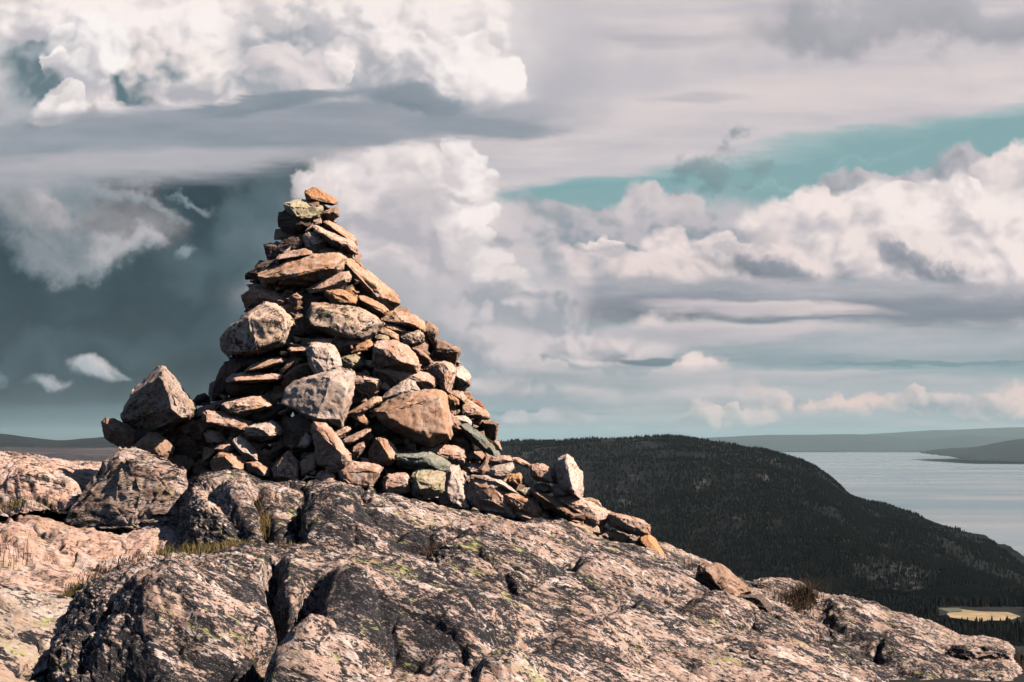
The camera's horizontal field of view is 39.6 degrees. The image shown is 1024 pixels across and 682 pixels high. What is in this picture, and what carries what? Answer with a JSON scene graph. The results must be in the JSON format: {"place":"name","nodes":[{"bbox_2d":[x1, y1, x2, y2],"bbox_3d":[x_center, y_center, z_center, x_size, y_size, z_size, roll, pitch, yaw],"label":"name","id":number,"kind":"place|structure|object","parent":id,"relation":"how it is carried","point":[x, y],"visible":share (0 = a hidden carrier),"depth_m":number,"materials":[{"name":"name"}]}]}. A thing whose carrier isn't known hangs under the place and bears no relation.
{"place":"outdoors","nodes":[
{"label":"outdoors","id":0,"kind":"place"},
{"bbox_2d":[0,575,72,681],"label":"bedrock","id":1,"kind":"structure","parent":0,"point":[30,625],"depth_m":5.04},
{"bbox_2d":[0,451,101,516],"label":"bedrock","id":2,"kind":"structure","parent":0,"point":[61,484],"depth_m":8.54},
{"bbox_2d":[0,493,71,512],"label":"grass","id":3,"kind":"structure","parent":2,"relation":"on","point":[13,503],"depth_m":8.27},
{"bbox_2d":[0,447,117,461],"bbox_3d":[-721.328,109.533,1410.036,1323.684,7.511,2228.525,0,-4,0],"label":"hill","id":4,"kind":"structure","parent":0,"point":[86,454],"depth_m":1257.01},
{"bbox_2d":[0,511,184,596],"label":"bedrock","id":5,"kind":"structure","parent":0,"point":[58,546],"depth_m":6.95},
{"bbox_2d":[56,555,143,589],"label":"grass","id":6,"kind":"structure","parent":5,"relation":"on","point":[110,566],"depth_m":6.52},
{"bbox_2d":[63,446,187,534],"bbox_3d":[-2.187,0.893,8.293,0.821,0.557,0.671,0,-4,0],"label":"boulder","id":7,"kind":"object","parent":5,"relation":"on","point":[126,490],"visible":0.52,"depth_m":8.00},
{"bbox_2d":[0,434,270,447],"bbox_3d":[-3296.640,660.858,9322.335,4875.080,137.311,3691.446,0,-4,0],"label":"hill","id":8,"kind":"structure","parent":0,"point":[7,440],"depth_m":8089.53,"materials":[{"name":"grey soil"}]},
{"bbox_2d":[135,536,259,558],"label":"grass","id":9,"kind":"structure","parent":0,"point":[199,548],"depth_m":6.55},
{"bbox_2d":[177,468,305,553],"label":"bedrock","id":10,"kind":"structure","parent":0,"point":[214,504],"depth_m":7.31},
{"bbox_2d":[209,452,246,471],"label":"stone","id":11,"kind":"object","parent":10,"relation":"on","point":[221,461],"visible":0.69,"depth_m":8.48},
{"bbox_2d":[245,461,268,478],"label":"stone","id":12,"kind":"object","parent":10,"relation":"on","point":[259,469],"visible":1,"depth_m":8.45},
{"bbox_2d":[232,436,257,460],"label":"stone","id":13,"kind":"object","parent":12,"relation":"on","point":[246,449],"visible":1,"depth_m":8.51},
{"bbox_2d":[299,452,317,475],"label":"stone","id":14,"kind":"object","parent":10,"relation":"on","point":[307,464],"visible":0.92,"depth_m":8.38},
{"bbox_2d":[163,205,641,546],"bbox_3d":[-0.919,0.246,9.182,3.415,2.341,1.690,0,-4,0],"label":"rubble","id":15,"kind":"object","parent":10,"relation":"on","point":[178,436],"visible":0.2,"depth_m":8.85,"materials":[{"name":"stone"}]},
{"bbox_2d":[101,417,135,448],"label":"boulder","id":16,"kind":"object","parent":15,"relation":"on","point":[117,433],"visible":0.93,"depth_m":8.71,"materials":[{"name":"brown stone"}]},
{"bbox_2d":[134,428,169,442],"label":"boulder","id":17,"kind":"object","parent":15,"relation":"on","point":[140,433],"visible":0.4,"depth_m":8.76,"materials":[{"name":"stone"}]},
{"bbox_2d":[120,365,197,429],"bbox_3d":[-2.203,0.352,8.793,0.513,0.420,0.823,0,-4,0],"label":"boulder","id":18,"kind":"object","parent":17,"relation":"on","point":[159,398],"visible":0.98,"depth_m":8.60,"materials":[{"name":"stone"}]},
{"bbox_2d":[132,432,174,459],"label":"boulder","id":19,"kind":"object","parent":15,"relation":"on","point":[157,444],"visible":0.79,"depth_m":8.62,"materials":[{"name":"brown stone"}]},
{"bbox_2d":[190,418,210,441],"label":"stone","id":20,"kind":"object","parent":15,"relation":"on","point":[198,429],"visible":0.82,"depth_m":8.87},
{"bbox_2d":[203,429,225,444],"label":"stone","id":21,"kind":"object","parent":15,"relation":"on","point":[212,436],"visible":1,"depth_m":8.68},
{"bbox_2d":[212,361,229,400],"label":"stone","id":22,"kind":"object","parent":15,"relation":"on","point":[220,385],"visible":0.62,"depth_m":9.06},
{"bbox_2d":[201,410,252,432],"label":"stone","id":23,"kind":"object","parent":15,"relation":"on","point":[223,420],"visible":0.96,"depth_m":8.59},
{"bbox_2d":[221,395,273,417],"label":"stone","id":24,"kind":"object","parent":23,"relation":"on","point":[243,407],"visible":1,"depth_m":8.59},
{"bbox_2d":[244,420,282,440],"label":"stone","id":25,"kind":"object","parent":15,"relation":"on","point":[269,430],"visible":1,"depth_m":8.49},
{"bbox_2d":[241,284,287,310],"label":"stone","id":26,"kind":"object","parent":15,"relation":"on","point":[253,296],"visible":0.77,"depth_m":9.04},
{"bbox_2d":[250,278,259,283],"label":"stone","id":27,"kind":"object","parent":26,"relation":"on","point":[254,280],"visible":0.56,"depth_m":9.20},
{"bbox_2d":[245,259,284,279],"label":"stone","id":28,"kind":"object","parent":27,"relation":"on","point":[256,270],"visible":0.44,"depth_m":9.20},
{"bbox_2d":[263,242,276,259],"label":"stone","id":29,"kind":"object","parent":28,"relation":"on","point":[269,248],"visible":0.85,"depth_m":9.26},
{"bbox_2d":[274,234,304,258],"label":"stone","id":30,"kind":"object","parent":29,"relation":"on","point":[293,242],"visible":0.7,"depth_m":9.23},
{"bbox_2d":[278,210,312,234],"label":"stone","id":31,"kind":"object","parent":30,"relation":"on","point":[289,224],"visible":0.72,"depth_m":9.26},
{"bbox_2d":[284,199,323,221],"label":"stone","id":32,"kind":"object","parent":31,"relation":"on","point":[302,209],"visible":0.94,"depth_m":9.22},
{"bbox_2d":[251,405,285,423],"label":"stone","id":33,"kind":"object","parent":15,"relation":"on","point":[268,415],"visible":0.86,"depth_m":8.65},
{"bbox_2d":[265,437,285,458],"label":"stone","id":34,"kind":"object","parent":15,"relation":"on","point":[277,449],"visible":1,"depth_m":8.53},
{"bbox_2d":[272,450,299,481],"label":"stone","id":35,"kind":"object","parent":15,"relation":"on","point":[285,467],"visible":0.95,"depth_m":8.35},
{"bbox_2d":[282,413,313,451],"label":"stone","id":36,"kind":"object","parent":15,"relation":"on","point":[296,427],"visible":0.63,"depth_m":8.48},
{"bbox_2d":[281,363,314,388],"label":"stone","id":37,"kind":"object","parent":15,"relation":"on","point":[296,372],"visible":0.46,"depth_m":8.67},
{"bbox_2d":[257,251,346,290],"bbox_3d":[-1.348,-0.449,9.129,0.592,0.255,0.437,0,-4,0],"label":"stone","id":38,"kind":"object","parent":15,"relation":"on","point":[312,269],"visible":0.98,"depth_m":9.00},
{"bbox_2d":[275,248,312,261],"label":"stone","id":39,"kind":"object","parent":38,"relation":"on","point":[292,254],"visible":0.97,"depth_m":9.07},
{"bbox_2d":[302,231,327,253],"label":"stone","id":40,"kind":"object","parent":38,"relation":"on","point":[314,242],"visible":0.94,"depth_m":9.15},
{"bbox_2d":[299,293,329,314],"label":"stone","id":41,"kind":"object","parent":15,"relation":"on","point":[307,299],"visible":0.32,"depth_m":9.03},
{"bbox_2d":[307,271,351,293],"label":"stone","id":42,"kind":"object","parent":15,"relation":"on","point":[340,280],"visible":0.95,"depth_m":8.97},
{"bbox_2d":[331,338,364,354],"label":"stone","id":43,"kind":"object","parent":15,"relation":"on","point":[343,347],"visible":0.68,"depth_m":8.77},
{"bbox_2d":[304,302,384,340],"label":"stone","id":44,"kind":"object","parent":43,"relation":"on","point":[348,322],"visible":0.99,"depth_m":8.72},
{"bbox_2d":[324,289,359,306],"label":"stone","id":45,"kind":"object","parent":44,"relation":"on","point":[340,296],"visible":0.86,"depth_m":8.91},
{"bbox_2d":[347,396,381,416],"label":"stone","id":46,"kind":"object","parent":15,"relation":"on","point":[369,404],"visible":0.94,"depth_m":8.48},
{"bbox_2d":[354,373,381,398],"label":"stone","id":47,"kind":"object","parent":15,"relation":"on","point":[367,386],"visible":0.74,"depth_m":8.59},
{"bbox_2d":[341,251,400,310],"bbox_3d":[-0.925,-0.394,9.237,0.414,0.406,0.320,0,-4,0],"label":"stone","id":48,"kind":"object","parent":15,"relation":"on","point":[372,286],"visible":0.92,"depth_m":9.12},
{"bbox_2d":[312,225,358,254],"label":"stone","id":49,"kind":"object","parent":48,"relation":"on","point":[342,243],"visible":0.99,"depth_m":9.13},
{"bbox_2d":[322,220,357,245],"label":"stone","id":50,"kind":"object","parent":49,"relation":"on","point":[329,225],"visible":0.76,"depth_m":9.23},
{"bbox_2d":[320,207,339,220],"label":"stone","id":51,"kind":"object","parent":50,"relation":"on","point":[330,213],"visible":0.95,"depth_m":9.28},
{"bbox_2d":[304,187,337,205],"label":"stone","id":52,"kind":"object","parent":51,"relation":"on","point":[313,194],"visible":0.95,"depth_m":9.29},
{"bbox_2d":[423,321,438,347],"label":"stone","id":53,"kind":"object","parent":15,"relation":"on","point":[431,333],"visible":0.76,"depth_m":9.10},
{"bbox_2d":[421,444,466,463],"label":"stone","id":54,"kind":"object","parent":15,"relation":"on","point":[453,454],"visible":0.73,"depth_m":8.58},
{"bbox_2d":[371,389,452,446],"bbox_3d":[-0.601,0.465,8.601,0.495,0.355,0.478,0,-4,0],"label":"stone","id":55,"kind":"object","parent":54,"relation":"on","point":[423,417],"visible":1,"depth_m":8.40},
{"bbox_2d":[379,379,419,403],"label":"stone","id":56,"kind":"object","parent":55,"relation":"on","point":[406,386],"visible":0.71,"depth_m":8.58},
{"bbox_2d":[372,366,437,389],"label":"stone","id":57,"kind":"object","parent":55,"relation":"on","point":[392,378],"visible":0.59,"depth_m":8.67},
{"bbox_2d":[372,339,420,372],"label":"stone","id":58,"kind":"object","parent":57,"relation":"on","point":[392,354],"visible":1,"depth_m":8.61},
{"bbox_2d":[448,394,458,406],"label":"stone","id":59,"kind":"object","parent":15,"relation":"on","point":[453,401],"visible":0.73,"depth_m":8.83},
{"bbox_2d":[420,361,456,394],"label":"stone","id":60,"kind":"object","parent":59,"relation":"on","point":[444,373],"visible":0.82,"depth_m":8.76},
{"bbox_2d":[411,347,433,365],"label":"stone","id":61,"kind":"object","parent":60,"relation":"on","point":[423,357],"visible":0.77,"depth_m":8.84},
{"bbox_2d":[400,329,424,346],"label":"stone","id":62,"kind":"object","parent":61,"relation":"on","point":[414,338],"visible":0.98,"depth_m":8.89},
{"bbox_2d":[380,310,425,331],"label":"stone","id":63,"kind":"object","parent":62,"relation":"on","point":[408,321],"visible":0.88,"depth_m":8.94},
{"bbox_2d":[357,295,389,316],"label":"stone","id":64,"kind":"object","parent":63,"relation":"on","point":[372,306],"visible":0.98,"depth_m":8.96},
{"bbox_2d":[447,434,473,462],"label":"stone","id":65,"kind":"object","parent":15,"relation":"on","point":[464,442],"visible":0.42,"depth_m":8.72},
{"bbox_2d":[453,365,471,389],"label":"stone","id":66,"kind":"object","parent":15,"relation":"on","point":[463,377],"visible":0.56,"depth_m":9.02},
{"bbox_2d":[434,340,460,364],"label":"stone","id":67,"kind":"object","parent":66,"relation":"on","point":[445,351],"visible":0.9,"depth_m":9.00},
{"bbox_2d":[459,399,490,419],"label":"stone","id":68,"kind":"object","parent":15,"relation":"on","point":[469,408],"visible":0.9,"depth_m":8.94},
{"bbox_2d":[459,423,499,455],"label":"stone","id":69,"kind":"object","parent":15,"relation":"on","point":[476,437],"visible":0.96,"depth_m":8.61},
{"bbox_2d":[477,420,498,440],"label":"stone","id":70,"kind":"object","parent":15,"relation":"on","point":[489,428],"visible":0.96,"depth_m":9.10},
{"bbox_2d":[472,475,518,493],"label":"stone","id":71,"kind":"object","parent":15,"relation":"on","point":[498,482],"visible":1,"depth_m":8.32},
{"bbox_2d":[486,462,513,479],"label":"stone","id":72,"kind":"object","parent":15,"relation":"on","point":[501,471],"visible":1,"depth_m":8.35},
{"bbox_2d":[489,455,512,465],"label":"stone","id":73,"kind":"object","parent":72,"relation":"on","point":[498,460],"visible":0.99,"depth_m":8.39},
{"bbox_2d":[507,472,524,486],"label":"stone","id":74,"kind":"object","parent":15,"relation":"on","point":[514,479],"visible":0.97,"depth_m":8.38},
{"bbox_2d":[503,492,542,516],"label":"stone","id":75,"kind":"object","parent":15,"relation":"on","point":[525,505],"visible":0.95,"depth_m":8.29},
{"bbox_2d":[529,490,576,519],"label":"stone","id":76,"kind":"object","parent":15,"relation":"on","point":[545,500],"visible":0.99,"depth_m":8.29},
{"bbox_2d":[552,495,611,526],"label":"stone","id":77,"kind":"object","parent":15,"relation":"on","point":[595,514],"visible":0.73,"depth_m":8.34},
{"bbox_2d":[551,484,571,496],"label":"stone","id":78,"kind":"object","parent":77,"relation":"on","point":[558,491],"visible":0.8,"depth_m":8.37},
{"bbox_2d":[530,463,556,483],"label":"stone","id":79,"kind":"object","parent":78,"relation":"on","point":[542,472],"visible":0.98,"depth_m":8.36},
{"bbox_2d":[553,454,583,498],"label":"stone","id":80,"kind":"object","parent":77,"relation":"on","point":[569,474],"visible":0.99,"depth_m":8.28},
{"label":"stone","id":81,"kind":"object","parent":15,"relation":"on","visible":0},
{"bbox_2d":[226,372,282,383],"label":"stone","id":82,"kind":"object","parent":81,"relation":"on","point":[249,378],"visible":0.98,"depth_m":8.72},
{"bbox_2d":[244,357,287,372],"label":"stone","id":83,"kind":"object","parent":82,"relation":"on","point":[262,365],"visible":1,"depth_m":8.75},
{"bbox_2d":[226,353,288,376],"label":"stone","id":84,"kind":"object","parent":81,"relation":"on","point":[236,364],"visible":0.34,"depth_m":8.90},
{"bbox_2d":[219,301,297,357],"bbox_3d":[-1.582,-0.072,8.906,0.454,0.357,0.677,2,-4,-22],"label":"stone","id":85,"kind":"object","parent":84,"relation":"on","point":[264,328],"visible":0.99,"depth_m":8.70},
{"bbox_2d":[43,541,891,681],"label":"bedrock","id":86,"kind":"structure","parent":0,"point":[261,611],"depth_m":4.80,"materials":[{"name":"stone"}]},
{"bbox_2d":[234,493,290,541],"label":"grass","id":87,"kind":"structure","parent":86,"relation":"on","point":[264,525],"depth_m":7.19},
{"bbox_2d":[427,534,567,595],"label":"bedrock","id":88,"kind":"structure","parent":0,"point":[504,564],"depth_m":6.44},
{"bbox_2d":[0,0,1023,440],"label":"sky","id":89,"kind":"structure","parent":0,"point":[623,218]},
{"bbox_2d":[52,478,1023,681],"bbox_3d":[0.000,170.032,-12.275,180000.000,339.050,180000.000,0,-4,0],"label":"ground","id":90,"kind":"structure","parent":0,"point":[1018,611],"depth_m":1847.37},
{"bbox_2d":[821,589,1023,645],"bbox_3d":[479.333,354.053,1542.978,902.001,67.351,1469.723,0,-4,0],"label":"forest","id":91,"kind":"object","parent":90,"relation":"on","point":[921,606],"visible":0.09,"depth_m":1891.16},
{"bbox_2d":[293,477,815,641],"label":"bedrock","id":92,"kind":"structure","parent":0,"point":[336,513],"depth_m":7.20,"materials":[{"name":"stone"}]},
{"bbox_2d":[315,470,335,480],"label":"stone","id":93,"kind":"object","parent":92,"relation":"on","point":[322,475],"visible":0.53,"depth_m":8.31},
{"bbox_2d":[310,420,351,472],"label":"stone","id":94,"kind":"object","parent":93,"relation":"on","point":[332,453],"visible":0.97,"depth_m":8.27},
{"bbox_2d":[334,426,350,438],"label":"stone","id":95,"kind":"object","parent":94,"relation":"on","point":[341,433],"visible":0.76,"depth_m":8.43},
{"bbox_2d":[281,368,355,427],"bbox_3d":[-1.158,0.342,8.557,0.447,0.366,0.428,0,-4,0],"label":"stone","id":96,"kind":"object","parent":95,"relation":"on","point":[326,396],"visible":0.97,"depth_m":8.39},
{"bbox_2d":[305,342,341,373],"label":"stone","id":97,"kind":"object","parent":96,"relation":"on","point":[323,357],"visible":0.88,"depth_m":8.54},
{"bbox_2d":[341,354,365,368],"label":"stone","id":98,"kind":"object","parent":96,"relation":"on","point":[348,361],"visible":0.82,"depth_m":8.69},
{"bbox_2d":[342,428,371,445],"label":"stone","id":99,"kind":"object","parent":94,"relation":"on","point":[351,439],"visible":0.97,"depth_m":8.38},
{"bbox_2d":[338,461,383,488],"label":"stone","id":100,"kind":"object","parent":92,"relation":"on","point":[365,475],"visible":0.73,"depth_m":8.26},
{"bbox_2d":[349,442,364,460],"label":"stone","id":101,"kind":"object","parent":100,"relation":"on","point":[357,449],"visible":0.95,"depth_m":8.41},
{"bbox_2d":[367,437,398,465],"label":"stone","id":102,"kind":"object","parent":100,"relation":"on","point":[382,451],"visible":0.94,"depth_m":8.37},
{"bbox_2d":[381,472,410,494],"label":"stone","id":103,"kind":"object","parent":92,"relation":"on","point":[397,483],"visible":0.94,"depth_m":8.30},
{"bbox_2d":[410,468,445,499],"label":"stone","id":104,"kind":"object","parent":92,"relation":"on","point":[426,483],"visible":0.98,"depth_m":8.29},
{"bbox_2d":[394,450,451,471],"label":"stone","id":105,"kind":"object","parent":104,"relation":"on","point":[411,460],"visible":0.87,"depth_m":8.37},
{"bbox_2d":[439,465,472,509],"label":"stone","id":106,"kind":"object","parent":92,"relation":"on","point":[453,496],"visible":0.73,"depth_m":8.37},
{"bbox_2d":[465,478,518,519],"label":"stone","id":107,"kind":"object","parent":92,"relation":"on","point":[483,495],"visible":0.77,"depth_m":8.33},
{"bbox_2d":[637,534,665,556],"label":"stone","id":108,"kind":"object","parent":92,"relation":"on","point":[648,541],"visible":0.59,"depth_m":8.29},
{"bbox_2d":[607,512,650,535],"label":"stone","id":109,"kind":"object","parent":108,"relation":"on","point":[627,524],"visible":0.99,"depth_m":8.29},
{"bbox_2d":[695,562,751,595],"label":"boulder","id":110,"kind":"object","parent":92,"relation":"on","point":[716,576],"visible":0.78,"depth_m":7.61,"materials":[{"name":"brown stone"}]},
{"bbox_2d":[737,594,771,613],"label":"boulder","id":111,"kind":"object","parent":92,"relation":"on","point":[760,601],"visible":0.5,"depth_m":7.57,"materials":[{"name":"stone"}]},
{"bbox_2d":[521,571,767,665],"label":"bedrock","id":112,"kind":"structure","parent":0,"point":[574,593],"depth_m":6.16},
{"bbox_2d":[304,436,1023,595],"bbox_3d":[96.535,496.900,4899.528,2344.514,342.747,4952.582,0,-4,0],"label":"hill","id":113,"kind":"structure","parent":0,"point":[589,476],"depth_m":3287.22,"materials":[{"name":"plant"}]},
{"bbox_2d":[305,433,1023,595],"bbox_3d":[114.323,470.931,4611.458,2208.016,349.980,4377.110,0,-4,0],"label":"forest","id":114,"kind":"object","parent":113,"relation":"on","point":[952,572],"visible":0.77,"depth_m":2984.69,"materials":[{"name":"plant"}]},
{"bbox_2d":[703,434,1023,451],"bbox_3d":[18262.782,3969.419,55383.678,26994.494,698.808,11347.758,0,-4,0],"label":"hill","id":115,"kind":"structure","parent":0,"point":[849,443],"depth_m":51971.51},
{"bbox_2d":[753,577,1022,680],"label":"bedrock","id":116,"kind":"structure","parent":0,"point":[901,644],"depth_m":8.28,"materials":[{"name":"stone"}]},
{"bbox_2d":[750,580,824,604],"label":"boulder","id":117,"kind":"object","parent":116,"relation":"on","point":[758,584],"visible":0.24,"depth_m":9.00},
{"bbox_2d":[761,573,842,618],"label":"grass","id":118,"kind":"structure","parent":116,"relation":"on","point":[804,596],"depth_m":8.58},
{"bbox_2d":[945,645,1010,660],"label":"boulder","id":119,"kind":"object","parent":116,"relation":"on","point":[966,652],"visible":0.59,"depth_m":8.19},
{"bbox_2d":[780,451,1023,606],"bbox_3d":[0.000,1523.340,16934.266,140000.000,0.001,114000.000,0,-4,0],"label":"water","id":120,"kind":"structure","parent":0,"point":[986,498],"depth_m":9334.19,"materials":[{"name":"liquid"}]},
{"bbox_2d":[864,427,1023,438],"bbox_3d":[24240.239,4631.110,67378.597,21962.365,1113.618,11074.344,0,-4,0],"label":"hill","id":121,"kind":"structure","parent":0,"point":[1005,432],"depth_m":65310.29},
{"bbox_2d":[921,439,1023,461],"bbox_3d":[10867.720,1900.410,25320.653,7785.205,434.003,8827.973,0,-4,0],"label":"hill","id":122,"kind":"structure","parent":0,"point":[1010,450],"depth_m":22656.02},
{"bbox_2d":[947,609,1019,620],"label":"field","id":123,"kind":"structure","parent":0,"point":[970,614],"depth_m":1817.32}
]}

